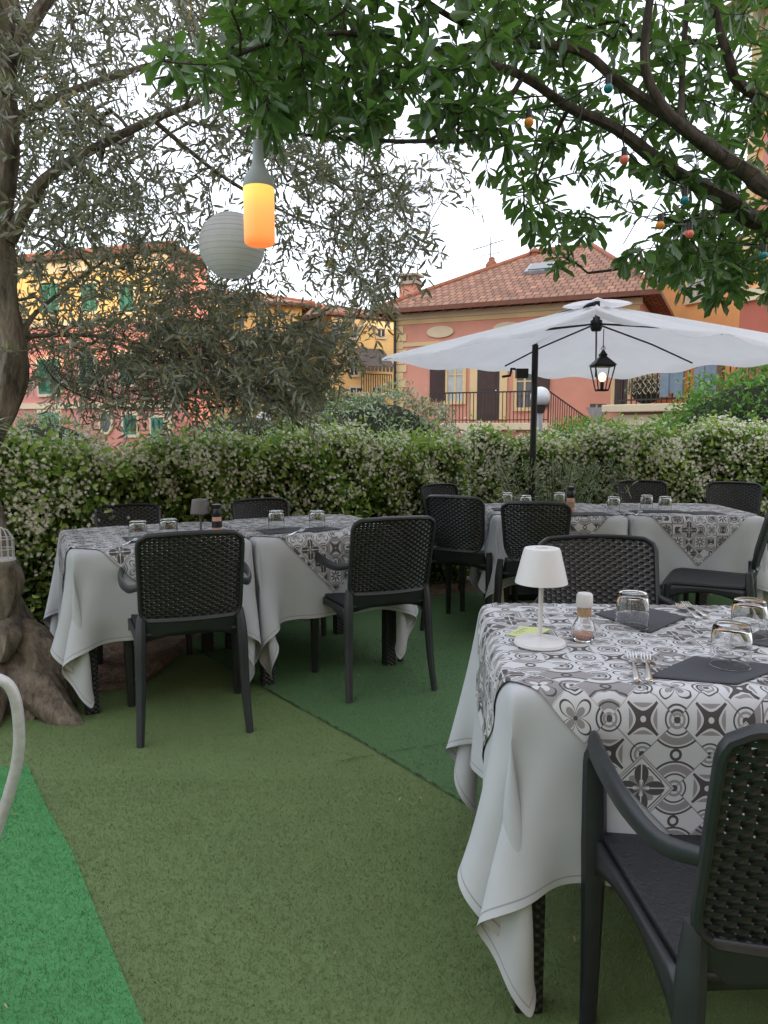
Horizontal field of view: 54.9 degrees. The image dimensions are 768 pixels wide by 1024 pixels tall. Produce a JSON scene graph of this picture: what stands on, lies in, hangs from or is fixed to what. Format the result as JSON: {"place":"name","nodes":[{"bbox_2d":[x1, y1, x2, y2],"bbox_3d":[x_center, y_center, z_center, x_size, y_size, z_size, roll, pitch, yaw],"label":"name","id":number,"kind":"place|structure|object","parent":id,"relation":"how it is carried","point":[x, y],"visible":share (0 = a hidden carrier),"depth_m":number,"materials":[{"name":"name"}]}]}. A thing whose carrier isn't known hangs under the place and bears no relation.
{"place":"outdoors","nodes":[
{"label":"outdoors","id":0,"kind":"place"},
{"bbox_2d":[0,765,145,1023],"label":"artificial grass carpet","id":1,"kind":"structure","parent":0,"point":[97,1008],"depth_m":1.88,"materials":[{"name":"carpet"}]},
{"bbox_2d":[0,674,24,837],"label":"garden chair","id":2,"kind":"object","parent":1,"relation":"on","point":[9,686],"visible":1,"depth_m":1.38,"materials":[{"name":"white paint"}]},
{"bbox_2d":[13,240,210,455],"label":"pink house","id":3,"kind":"structure","parent":0,"point":[29,404],"depth_m":27.66,"materials":[{"name":"plaster"},{"name":"clay tile"},{"name":"green painted wood"}]},
{"bbox_2d":[35,356,63,396],"bbox_3d":[-12.794,-5.168,28.253,1.194,1.518,0.162,2,7,18],"label":"window","id":4,"kind":"structure","parent":3,"relation":"in","point":[43,394],"depth_m":28.28,"materials":[{"name":"wood"}]},
{"bbox_2d":[37,410,62,425],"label":"window","id":5,"kind":"structure","parent":3,"relation":"in","point":[38,411],"depth_m":28.35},
{"bbox_2d":[41,280,61,315],"bbox_3d":[-12.537,-8.042,27.839,0.932,1.298,0.162,2,7,18],"label":"window","id":6,"kind":"structure","parent":3,"relation":"in","point":[52,291],"depth_m":27.76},
{"bbox_2d":[80,281,99,314],"bbox_3d":[-10.859,-7.908,27.287,0.852,1.224,0.159,2,7,18],"label":"window","id":7,"kind":"structure","parent":3,"relation":"in","point":[90,302],"depth_m":27.23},
{"bbox_2d":[118,280,136,314],"bbox_3d":[-9.296,-7.760,26.775,0.796,1.203,0.158,2,7,18],"label":"window","id":8,"kind":"structure","parent":3,"relation":"in","point":[124,299],"depth_m":26.74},
{"bbox_2d":[121,412,139,437],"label":"window","id":9,"kind":"structure","parent":3,"relation":"in","point":[133,434],"depth_m":27.25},
{"bbox_2d":[149,414,165,442],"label":"window","id":10,"kind":"structure","parent":3,"relation":"in","point":[151,419],"depth_m":26.90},
{"bbox_2d":[5,576,474,714],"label":"ground soil","id":11,"kind":"structure","parent":0,"point":[161,653],"depth_m":4.16,"materials":[{"name":"soil"}]},
{"bbox_2d":[93,503,191,663],"bbox_3d":[-1.445,0.390,4.311,0.512,0.834,0.567,-3,7,-27],"label":"dining chair","id":12,"kind":"object","parent":11,"relation":"on","point":[150,516],"visible":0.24,"depth_m":4.48,"materials":[{"name":"plastic"}]},
{"bbox_2d":[0,402,479,629],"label":"jasmine hedge","id":13,"kind":"object","parent":11,"relation":"on","point":[49,493],"visible":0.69,"depth_m":4.98,"materials":[{"name":"green plant"}]},
{"bbox_2d":[0,0,484,725],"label":"olive tree","id":14,"kind":"object","parent":11,"relation":"on","point":[30,666],"visible":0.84,"depth_m":3.47,"materials":[{"name":"green plant"}]},
{"bbox_2d":[0,527,15,561],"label":"bird cage","id":15,"kind":"object","parent":14,"relation":"hanging from","point":[7,558],"visible":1,"depth_m":3.18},
{"bbox_2d":[198,147,264,278],"bbox_3d":[-0.676,-1.326,3.271,0.290,0.552,0.289,0,6,0],"label":"paper lantern","id":16,"kind":"object","parent":14,"relation":"hanging from","point":[226,251],"visible":0.86,"depth_m":3.18,"materials":[{"name":"paper"}]},
{"bbox_2d":[23,156,457,411],"bbox_3d":[-0.669,-1.441,4.210,2.650,1.743,0.531,-4,8,-31],"label":"branch","id":17,"kind":"object","parent":14,"relation":"hanging from","point":[188,409],"visible":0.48,"depth_m":4.04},
{"bbox_2d":[14,0,751,308],"label":"sky","id":18,"kind":"structure","parent":0,"point":[461,231],"materials":[{"name":"white"}]},
{"bbox_2d":[0,648,767,1023],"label":"ground","id":19,"kind":"structure","parent":0,"point":[268,878],"depth_m":2.13,"materials":[{"name":"carpet"}]},
{"bbox_2d":[84,632,233,714],"bbox_3d":[-1.178,0.491,3.792,0.790,0.745,0.790,-3,7,-27],"label":"dining table","id":20,"kind":"object","parent":19,"relation":"on","point":[207,642],"visible":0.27,"depth_m":3.35,"materials":[{"name":"grey plastic"}]},
{"bbox_2d":[43,529,261,707],"bbox_3d":[-1.213,0.461,3.754,0.923,0.691,1.029,-3,7,-27],"label":"tablecloth","id":21,"kind":"object","parent":20,"relation":"on","point":[92,604],"visible":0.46,"depth_m":3.26,"materials":[{"name":"grey fabric"}]},
{"bbox_2d":[58,522,244,602],"bbox_3d":[-1.183,0.262,3.763,0.849,0.306,0.856,-3,7,-27],"label":"table topper","id":22,"kind":"object","parent":21,"relation":"on","point":[109,541],"visible":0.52,"depth_m":3.52,"materials":[{"name":"fabric"}]},
{"bbox_2d":[122,536,171,542],"bbox_3d":[-1.120,0.125,3.584,0.260,0.003,0.200,-3,7,-27],"label":"napkin","id":23,"kind":"object","parent":22,"relation":"on","point":[126,539],"visible":0.17,"depth_m":3.53,"materials":[{"name":"fabric"}]},
{"bbox_2d":[128,520,147,541],"bbox_3d":[-1.156,0.087,3.477,0.086,0.094,0.086,0,6,0],"label":"drinking glass","id":24,"kind":"object","parent":23,"relation":"on","point":[137,529],"visible":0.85,"depth_m":3.44,"materials":[{"name":"white"}]},
{"bbox_2d":[159,518,177,532],"bbox_3d":[-1.038,0.077,3.565,0.086,0.094,0.086,0,6,0],"label":"drinking glass","id":25,"kind":"object","parent":23,"relation":"on","point":[168,524],"visible":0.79,"depth_m":3.53,"materials":[{"name":"white"}]},
{"bbox_2d":[190,498,209,529],"bbox_3d":[-0.929,0.020,3.745,0.100,0.176,0.100,0,6,0],"label":"table lamp","id":26,"kind":"object","parent":22,"relation":"on","point":[200,506],"visible":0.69,"depth_m":3.71,"materials":[{"name":"grey metal"}]},
{"bbox_2d":[211,504,221,529],"bbox_3d":[-0.847,0.033,3.747,0.052,0.150,0.052,0,6,0],"label":"pepper mill","id":27,"kind":"object","parent":22,"relation":"on","point":[216,512],"visible":0.81,"depth_m":3.73,"materials":[{"name":"black plastic"}]},
{"bbox_2d":[118,530,253,747],"bbox_3d":[-0.855,0.486,3.235,0.567,0.887,0.567,-2,7,-20],"label":"dining armchair","id":28,"kind":"object","parent":19,"relation":"on","point":[153,623],"visible":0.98,"depth_m":3.01,"materials":[{"name":"plastic"}]},
{"bbox_2d":[4,638,574,1007],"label":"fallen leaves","id":29,"kind":"object","parent":19,"relation":"on","point":[5,1004],"visible":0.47,"depth_m":2.40,"materials":[{"name":"brown plant"}]},
{"bbox_2d":[513,894,545,1013],"bbox_3d":[0.683,0.704,1.931,0.790,0.745,0.750,0,7,3],"label":"dining table","id":30,"kind":"object","parent":19,"relation":"on","point":[538,910],"visible":0.12,"depth_m":1.62,"materials":[{"name":"black plastic"}]},
{"bbox_2d":[446,605,757,1017],"bbox_3d":[0.636,0.671,1.916,0.923,0.691,0.978,0,7,3],"label":"tablecloth","id":31,"kind":"object","parent":30,"relation":"on","point":[522,853],"visible":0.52,"depth_m":1.54,"materials":[{"name":"grey fabric"}]},
{"bbox_2d":[476,602,767,834],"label":"table topper","id":32,"kind":"object","parent":31,"relation":"on","point":[661,738],"visible":0.73,"depth_m":1.52,"materials":[{"name":"fabric"}]},
{"bbox_2d":[508,626,549,636],"bbox_3d":[0.376,0.314,1.938,0.075,0.001,0.136,5,8,37],"label":"lime card","id":33,"kind":"object","parent":32,"relation":"on","point":[521,630],"visible":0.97,"depth_m":1.95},
{"bbox_2d":[514,545,567,651],"bbox_3d":[0.385,0.205,1.816,0.128,0.244,0.128,0,6,0],"label":"table lamp","id":34,"kind":"object","parent":32,"relation":"on","point":[541,567],"visible":1,"depth_m":1.77,"materials":[{"name":"white metal"}]},
{"bbox_2d":[571,592,595,641],"bbox_3d":[0.503,0.263,1.859,0.062,0.120,0.062,0,6,0],"label":"salt shaker","id":35,"kind":"object","parent":32,"relation":"on","point":[583,628],"visible":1,"depth_m":1.84,"materials":[{"name":"clear glass"}]},
{"bbox_2d":[615,589,649,629],"bbox_3d":[0.665,0.259,1.979,0.086,0.094,0.086,0,6,0],"label":"drinking glass","id":36,"kind":"object","parent":32,"relation":"on","point":[632,608],"visible":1,"depth_m":1.95,"materials":[{"name":"white"}]},
{"bbox_2d":[626,650,641,681],"bbox_3d":[0.555,0.342,1.643,0.024,0.009,0.206,2,7,15],"label":"fork","id":37,"kind":"object","parent":32,"relation":"on","point":[636,674],"visible":1,"depth_m":1.63,"materials":[{"name":"metal"}]},
{"bbox_2d":[594,608,685,632],"bbox_3d":[0.731,0.297,2.075,0.218,0.003,0.220,-4,8,-31],"label":"napkin","id":38,"kind":"object","parent":32,"relation":"on","point":[658,619],"visible":0.58,"depth_m":2.08,"materials":[{"name":"fabric"}]},
{"bbox_2d":[640,651,653,682],"bbox_3d":[0.583,0.342,1.639,0.024,0.009,0.206,2,7,17],"label":"fork","id":39,"kind":"object","parent":32,"relation":"on","point":[648,674],"visible":1,"depth_m":1.63,"materials":[{"name":"metal"}]},
{"bbox_2d":[675,603,701,618],"bbox_3d":[0.881,0.286,2.135,0.025,0.009,0.164,0,6,0],"label":"fork","id":40,"kind":"object","parent":32,"relation":"on","point":[684,607],"visible":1,"depth_m":2.14,"materials":[{"name":"metal"}]},
{"bbox_2d":[681,601,709,616],"bbox_3d":[0.908,0.283,2.157,0.024,0.009,0.167,0,6,0],"label":"fork","id":41,"kind":"object","parent":32,"relation":"on","point":[689,605],"visible":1,"depth_m":2.16,"materials":[{"name":"metal"}]},
{"bbox_2d":[652,656,767,683],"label":"napkin","id":42,"kind":"object","parent":32,"relation":"on","point":[698,668],"visible":0.76,"depth_m":1.61,"materials":[{"name":"fabric"}]},
{"bbox_2d":[709,620,752,670],"bbox_3d":[0.772,0.294,1.645,0.086,0.094,0.086,0,6,0],"label":"drinking glass","id":43,"kind":"object","parent":42,"relation":"on","point":[731,643],"visible":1,"depth_m":1.61,"materials":[{"name":"clear"}]},
{"bbox_2d":[753,630,767,646],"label":"napkin","id":44,"kind":"object","parent":32,"relation":"on","point":[763,642],"visible":0.27,"depth_m":1.84,"materials":[{"name":"fabric"}]},
{"bbox_2d":[730,597,767,639],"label":"drinking glass","id":45,"kind":"object","parent":44,"relation":"on","point":[752,612],"visible":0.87,"depth_m":1.85,"materials":[{"name":"white"}]},
{"bbox_2d":[579,723,767,1023],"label":"dining armchair","id":46,"kind":"object","parent":19,"relation":"on","point":[696,906],"visible":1,"depth_m":1.12,"materials":[{"name":"grey plastic"}]},
{"bbox_2d":[192,570,732,808],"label":"green carpet","id":47,"kind":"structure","parent":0,"point":[454,634],"depth_m":3.81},
{"bbox_2d":[231,498,326,635],"bbox_3d":[-0.704,0.348,4.683,0.512,0.834,0.567,-3,7,-27],"label":"dining chair","id":48,"kind":"object","parent":47,"relation":"on","point":[257,512],"visible":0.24,"depth_m":4.86,"materials":[{"name":"grey plastic"}]},
{"bbox_2d":[225,609,395,685],"bbox_3d":[-0.436,0.449,4.162,0.790,0.745,0.790,-3,7,-27],"label":"dining table","id":49,"kind":"object","parent":47,"relation":"on","point":[388,637],"visible":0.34,"depth_m":4.01,"materials":[{"name":"black plastic"}]},
{"bbox_2d":[222,514,417,678],"bbox_3d":[-0.388,0.414,4.167,0.923,0.691,1.029,-3,7,-27],"label":"tablecloth","id":50,"kind":"object","parent":49,"relation":"on","point":[290,584],"visible":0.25,"depth_m":3.65,"materials":[{"name":"grey fabric"}]},
{"bbox_2d":[222,514,389,592],"bbox_3d":[-0.431,0.220,4.139,0.849,0.306,0.856,-3,7,-27],"label":"table topper","id":51,"kind":"object","parent":50,"relation":"on","point":[332,545],"visible":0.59,"depth_m":3.77,"materials":[{"name":"fabric"}]},
{"bbox_2d":[257,527,309,533],"bbox_3d":[-0.523,0.096,3.842,0.240,0.003,0.180,-3,7,-27],"label":"napkin","id":52,"kind":"object","parent":51,"relation":"on","point":[283,530],"visible":0.95,"depth_m":3.84,"materials":[{"name":"fabric"}]},
{"bbox_2d":[268,510,284,528],"bbox_3d":[-0.570,0.038,3.910,0.086,0.094,0.086,0,6,0],"label":"drinking glass","id":53,"kind":"object","parent":52,"relation":"on","point":[275,519],"visible":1,"depth_m":3.88,"materials":[{"name":"white"}]},
{"bbox_2d":[304,526,340,531],"bbox_3d":[-0.340,0.090,3.895,0.180,0.003,0.140,-6,9,-44],"label":"napkin","id":54,"kind":"object","parent":51,"relation":"on","point":[326,528],"visible":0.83,"depth_m":3.88,"materials":[{"name":"fabric"}]},
{"bbox_2d":[309,510,324,528],"bbox_3d":[-0.354,0.038,3.910,0.086,0.094,0.086,0,6,0],"label":"drinking glass","id":55,"kind":"object","parent":54,"relation":"on","point":[316,519],"visible":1,"depth_m":3.88,"materials":[{"name":"white"}]},
{"bbox_2d":[196,649,462,800],"bbox_3d":[-0.059,0.949,2.990,0.025,0.001,3.390,-5,8,-37],"label":"ground seam","id":56,"kind":"object","parent":47,"relation":"on","point":[338,727],"visible":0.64,"depth_m":3.15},
{"bbox_2d":[310,515,436,703],"bbox_3d":[-0.039,0.431,3.717,0.567,0.887,0.567,-3,7,-22],"label":"dining armchair","id":57,"kind":"object","parent":47,"relation":"on","point":[350,601],"visible":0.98,"depth_m":3.50,"materials":[{"name":"grey plastic"}]},
{"bbox_2d":[420,483,508,611],"bbox_3d":[0.572,0.235,5.515,0.512,0.870,0.567,-5,8,-40],"label":"dining chair","id":58,"kind":"object","parent":47,"relation":"on","point":[433,487],"visible":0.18,"depth_m":5.59,"materials":[{"name":"grey plastic"}]},
{"bbox_2d":[420,495,517,630],"bbox_3d":[0.540,0.311,4.768,0.512,0.887,0.567,3,7,28],"label":"dining chair","id":59,"kind":"object","parent":47,"relation":"on","point":[462,554],"visible":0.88,"depth_m":4.55,"materials":[{"name":"grey plastic"}]},
{"bbox_2d":[494,501,576,602],"bbox_3d":[0.909,0.350,4.426,0.512,0.887,0.567,2,7,14],"label":"dining chair","id":60,"kind":"object","parent":47,"relation":"on","point":[539,513],"visible":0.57,"depth_m":4.18,"materials":[{"name":"grey plastic"}]},
{"bbox_2d":[483,585,612,605],"bbox_3d":[1.090,0.360,4.943,0.790,0.745,0.790,0,7,1],"label":"dining table","id":61,"kind":"object","parent":47,"relation":"on","point":[505,595],"visible":0.13,"depth_m":4.59,"materials":[{"name":"black plastic"}]},
{"bbox_2d":[469,514,628,604],"bbox_3d":[1.047,0.327,4.932,0.915,0.690,1.058,0,7,1],"label":"tablecloth","id":62,"kind":"object","parent":61,"relation":"on","point":[613,524],"visible":0.25,"depth_m":4.51,"materials":[{"name":"grey fabric"}]},
{"bbox_2d":[483,503,622,551],"bbox_3d":[1.085,0.131,4.916,0.847,0.306,0.857,0,7,1],"label":"table topper","id":63,"kind":"object","parent":62,"relation":"on","point":[586,525],"visible":0.32,"depth_m":4.50,"materials":[{"name":"fabric"}]},
{"bbox_2d":[501,492,512,505],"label":"drinking glass","id":64,"kind":"object","parent":63,"relation":"on","point":[506,496],"visible":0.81,"depth_m":4.96,"materials":[{"name":"white"}]},
{"bbox_2d":[553,492,564,502],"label":"drinking glass","id":65,"kind":"object","parent":63,"relation":"on","point":[559,497],"visible":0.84,"depth_m":4.99,"materials":[{"name":"white"}]},
{"bbox_2d":[566,486,574,511],"bbox_3d":[1.178,-0.080,4.669,0.052,0.165,0.052,0,6,0],"label":"pepper mill","id":66,"kind":"object","parent":63,"relation":"on","point":[570,501],"visible":0.76,"depth_m":4.65,"materials":[{"name":"black plastic"}]},
{"bbox_2d":[572,512,611,515],"bbox_3d":[1.264,0.011,4.585,0.260,0.003,0.160,-1,7,-6],"label":"napkin","id":67,"kind":"object","parent":63,"relation":"on","point":[588,513],"visible":0.91,"depth_m":4.59,"materials":[{"name":"fabric"}]},
{"bbox_2d":[607,496,619,511],"bbox_3d":[1.464,-0.054,4.715,0.080,0.094,0.080,0,6,0],"label":"drinking glass","id":68,"kind":"object","parent":63,"relation":"on","point":[613,503],"visible":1,"depth_m":4.68,"materials":[{"name":"white"}]},
{"bbox_2d":[488,455,649,589],"bbox_3d":[1.266,0.102,5.692,1.397,1.088,0.924,-2,7,-16],"label":"shrub","id":69,"kind":"object","parent":47,"relation":"on","point":[588,481],"visible":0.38,"depth_m":5.59,"materials":[{"name":"green plant"}]},
{"bbox_2d":[382,297,767,599],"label":"cantilever parasol","id":70,"kind":"object","parent":47,"relation":"on","point":[568,342],"visible":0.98,"depth_m":5.44,"materials":[{"name":"white fabric"}]},
{"bbox_2d":[589,329,616,390],"bbox_3d":[1.504,-1.043,5.085,0.156,0.420,0.156,0,6,0],"label":"hanging lantern","id":71,"kind":"object","parent":70,"relation":"hanging from","point":[602,360],"visible":1,"depth_m":5.06,"materials":[{"name":"black metal"}]},
{"bbox_2d":[533,534,681,604],"bbox_3d":[0.814,0.556,2.623,0.612,0.887,0.567,0,7,-1],"label":"dining armchair","id":72,"kind":"object","parent":47,"relation":"on","point":[604,544],"visible":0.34,"depth_m":2.82,"materials":[{"name":"grey plastic"}]},
{"bbox_2d":[459,409,767,570],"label":"jasmine hedge","id":73,"kind":"object","parent":47,"relation":"on","point":[688,466],"visible":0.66,"depth_m":6.15,"materials":[{"name":"green plant"}]},
{"bbox_2d":[616,480,687,602],"bbox_3d":[1.986,0.216,5.604,0.512,0.887,0.567,1,7,8],"label":"dining chair","id":74,"kind":"object","parent":47,"relation":"on","point":[637,489],"visible":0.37,"depth_m":5.81,"materials":[{"name":"grey plastic"}]},
{"bbox_2d":[601,585,706,605],"bbox_3d":[1.920,0.362,4.928,0.790,0.745,0.790,0,7,1],"label":"dining table","id":75,"kind":"object","parent":47,"relation":"on","point":[700,599],"visible":0.13,"depth_m":5.27,"materials":[{"name":"black plastic"}]},
{"bbox_2d":[596,504,767,603],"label":"tablecloth","id":76,"kind":"object","parent":75,"relation":"on","point":[734,552],"visible":0.36,"depth_m":4.49,"materials":[{"name":"grey fabric"}]},
{"bbox_2d":[602,503,756,565],"bbox_3d":[1.926,0.133,4.901,0.849,0.306,0.856,0,7,1],"label":"table topper","id":77,"kind":"object","parent":76,"relation":"on","point":[699,539],"visible":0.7,"depth_m":4.48,"materials":[{"name":"fabric"}]},
{"bbox_2d":[640,494,652,509],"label":"drinking glass","id":78,"kind":"object","parent":77,"relation":"on","point":[646,501],"visible":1,"depth_m":4.79,"materials":[{"name":"white"}]},
{"bbox_2d":[629,510,686,512],"bbox_3d":[1.741,-0.003,4.712,0.320,0.003,0.140,0,6,0],"label":"napkin","id":79,"kind":"object","parent":77,"relation":"on","point":[656,511],"visible":0.94,"depth_m":4.70,"materials":[{"name":"fabric"}]},
{"bbox_2d":[658,496,671,511],"bbox_3d":[1.792,-0.054,4.715,0.080,0.094,0.080,0,6,0],"label":"drinking glass","id":80,"kind":"object","parent":79,"relation":"on","point":[665,504],"visible":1,"depth_m":4.68,"materials":[{"name":"white"}]},
{"bbox_2d":[660,510,767,604],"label":"dining chair","id":81,"kind":"object","parent":47,"relation":"on","point":[675,583],"visible":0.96,"depth_m":4.02,"materials":[{"name":"grey plastic"}]},
{"bbox_2d":[688,481,762,599],"bbox_3d":[2.542,0.233,5.459,0.512,0.887,0.567,4,7,30],"label":"dining chair","id":82,"kind":"object","parent":47,"relation":"on","point":[750,496],"visible":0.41,"depth_m":5.63,"materials":[{"name":"grey plastic"}]},
{"bbox_2d":[378,236,674,463],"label":"salmon house","id":83,"kind":"structure","parent":0,"point":[493,294],"depth_m":25.12,"materials":[{"name":"paint"}]},
{"bbox_2d":[444,368,466,404],"bbox_3d":[2.466,-4.507,25.653,0.798,1.539,0.130,3,7,25],"label":"window","id":84,"kind":"structure","parent":83,"relation":"in","point":[455,379],"depth_m":25.66,"materials":[{"name":"glass"}]},
{"bbox_2d":[469,369,507,419],"bbox_3d":[3.545,-4.205,25.174,1.327,2.157,0.145,3,7,25],"label":"door","id":85,"kind":"structure","parent":83,"relation":"in","point":[480,380],"depth_m":25.19,"materials":[{"name":"wood"}]},
{"bbox_2d":[513,371,530,410],"bbox_3d":[4.686,-4.107,24.657,0.768,1.473,0.130,3,7,25],"label":"window","id":86,"kind":"structure","parent":83,"relation":"in","point":[519,384],"depth_m":24.71,"materials":[{"name":"beige glass"}]},
{"bbox_2d":[610,378,630,404],"bbox_3d":[7.467,-3.891,23.357,0.590,1.405,0.162,3,7,25],"label":"window","id":87,"kind":"structure","parent":83,"relation":"in","point":[614,381],"depth_m":23.33,"materials":[{"name":"wood"}]},
{"label":"road","id":88,"kind":"structure","parent":0,"visible":0},
{"bbox_2d":[6,408,122,459],"bbox_3d":[-6.224,-0.978,13.488,2.945,1.817,1.720,0,6,0],"label":"pale shrub","id":89,"kind":"object","parent":88,"relation":"on","point":[37,431],"visible":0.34,"depth_m":13.21,"materials":[{"name":"green plant"}]},
{"bbox_2d":[176,406,304,449],"bbox_3d":[-2.800,-1.277,14.967,3.034,1.962,1.730,0,6,0],"label":"round shrub","id":90,"kind":"object","parent":88,"relation":"on","point":[247,429],"visible":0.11,"depth_m":14.57,"materials":[{"name":"green plant"}]},
{"bbox_2d":[230,293,315,416],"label":"yellow house","id":91,"kind":"structure","parent":88,"relation":"on","point":[301,310],"depth_m":34.94,"materials":[{"name":"paint"}]},
{"bbox_2d":[256,378,359,429],"bbox_3d":[-2.992,-3.607,30.807,4.952,4.384,3.211,2,7,20],"label":"sunlit tree","id":92,"kind":"object","parent":88,"relation":"on","point":[325,400],"visible":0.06,"depth_m":30.07,"materials":[{"name":"green plant"}]},
{"bbox_2d":[302,304,393,408],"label":"cream house","id":93,"kind":"structure","parent":88,"relation":"on","point":[374,377],"depth_m":38.22,"materials":[{"name":"paint"}]},
{"bbox_2d":[348,354,359,376],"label":"window","id":94,"kind":"structure","parent":93,"relation":"in","point":[356,374],"depth_m":38.07,"materials":[{"name":"beige glass"}]},
{"bbox_2d":[348,385,364,403],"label":"window","id":95,"kind":"structure","parent":93,"relation":"in","point":[356,388],"depth_m":38.21,"materials":[{"name":"beige glass"}]},
{"bbox_2d":[375,319,386,338],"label":"window","id":96,"kind":"structure","parent":93,"relation":"in","point":[383,333],"depth_m":38.65,"materials":[{"name":"beige glass"}]},
{"bbox_2d":[308,374,463,480],"bbox_3d":[-0.107,-0.972,11.472,3.071,2.291,1.815,0,6,0],"label":"silver shrub","id":97,"kind":"object","parent":88,"relation":"on","point":[377,415],"visible":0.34,"depth_m":11.10,"materials":[{"name":"green plant"}]},
{"bbox_2d":[138,0,767,317],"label":"pittosporum tree","id":98,"kind":"object","parent":88,"relation":"on","point":[296,66],"visible":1,"depth_m":2.47,"materials":[{"name":"green plant"}]},
{"bbox_2d":[243,13,274,247],"bbox_3d":[-0.357,-1.139,2.084,0.089,0.750,0.089,0,6,0],"label":"bottle lamp","id":99,"kind":"object","parent":98,"relation":"hanging from","point":[258,207],"visible":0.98,"depth_m":2.08,"materials":[{"name":"orange glass"}]},
{"bbox_2d":[465,74,767,264],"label":"string lights","id":100,"kind":"object","parent":98,"relation":"hanging from","point":[623,160],"visible":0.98,"depth_m":2.37,"materials":[{"name":"black metal"}]},
{"bbox_2d":[530,387,549,438],"bbox_3d":[2.506,-1.042,11.959,0.320,1.944,0.320,0,6,0],"label":"street lamp","id":101,"kind":"object","parent":88,"relation":"on","point":[543,396],"visible":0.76,"depth_m":11.79,"materials":[{"name":"metal"}]},
{"bbox_2d":[527,411,644,444],"bbox_3d":[2.351,-0.429,8.613,2.116,1.482,1.250,0,6,0],"label":"shrub","id":102,"kind":"object","parent":88,"relation":"on","point":[600,420],"visible":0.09,"depth_m":8.49,"materials":[{"name":"green plant"}]},
{"bbox_2d":[586,404,606,421],"bbox_3d":[5.988,-2.072,20.933,0.640,1.959,0.085,0,6,0],"label":"yield sign","id":103,"kind":"object","parent":88,"relation":"on","point":[593,409],"visible":0.51,"depth_m":20.81,"materials":[{"name":"metal"}]},
{"bbox_2d":[602,365,767,431],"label":"terrace building","id":104,"kind":"structure","parent":88,"relation":"on","point":[668,385],"depth_m":14.45,"materials":[{"name":"paint"}]},
{"bbox_2d":[624,373,659,403],"bbox_3d":[5.362,-1.659,15.159,0.912,2.444,0.626,2,7,16],"label":"terrace plant","id":105,"kind":"object","parent":104,"relation":"on","point":[644,390],"visible":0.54,"depth_m":14.90,"materials":[{"name":"green plant"}]},
{"bbox_2d":[628,236,741,402],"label":"orange house","id":106,"kind":"structure","parent":88,"relation":"on","point":[687,310],"depth_m":27.26,"materials":[{"name":"paint"}]},
{"bbox_2d":[684,277,704,304],"bbox_3d":[11.433,-8.373,27.085,0.130,1.432,0.957,-3,7,-27],"label":"window","id":107,"kind":"structure","parent":106,"relation":"in","point":[687,300],"depth_m":27.20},
{"bbox_2d":[647,364,767,443],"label":"clipped shrub","id":108,"kind":"object","parent":88,"relation":"on","point":[738,399],"visible":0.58,"depth_m":8.06,"materials":[{"name":"green plant"}]},
{"bbox_2d":[725,0,767,378],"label":"tall orange building","id":109,"kind":"structure","parent":88,"relation":"on","point":[753,316],"depth_m":15.16,"materials":[{"name":"paint"}]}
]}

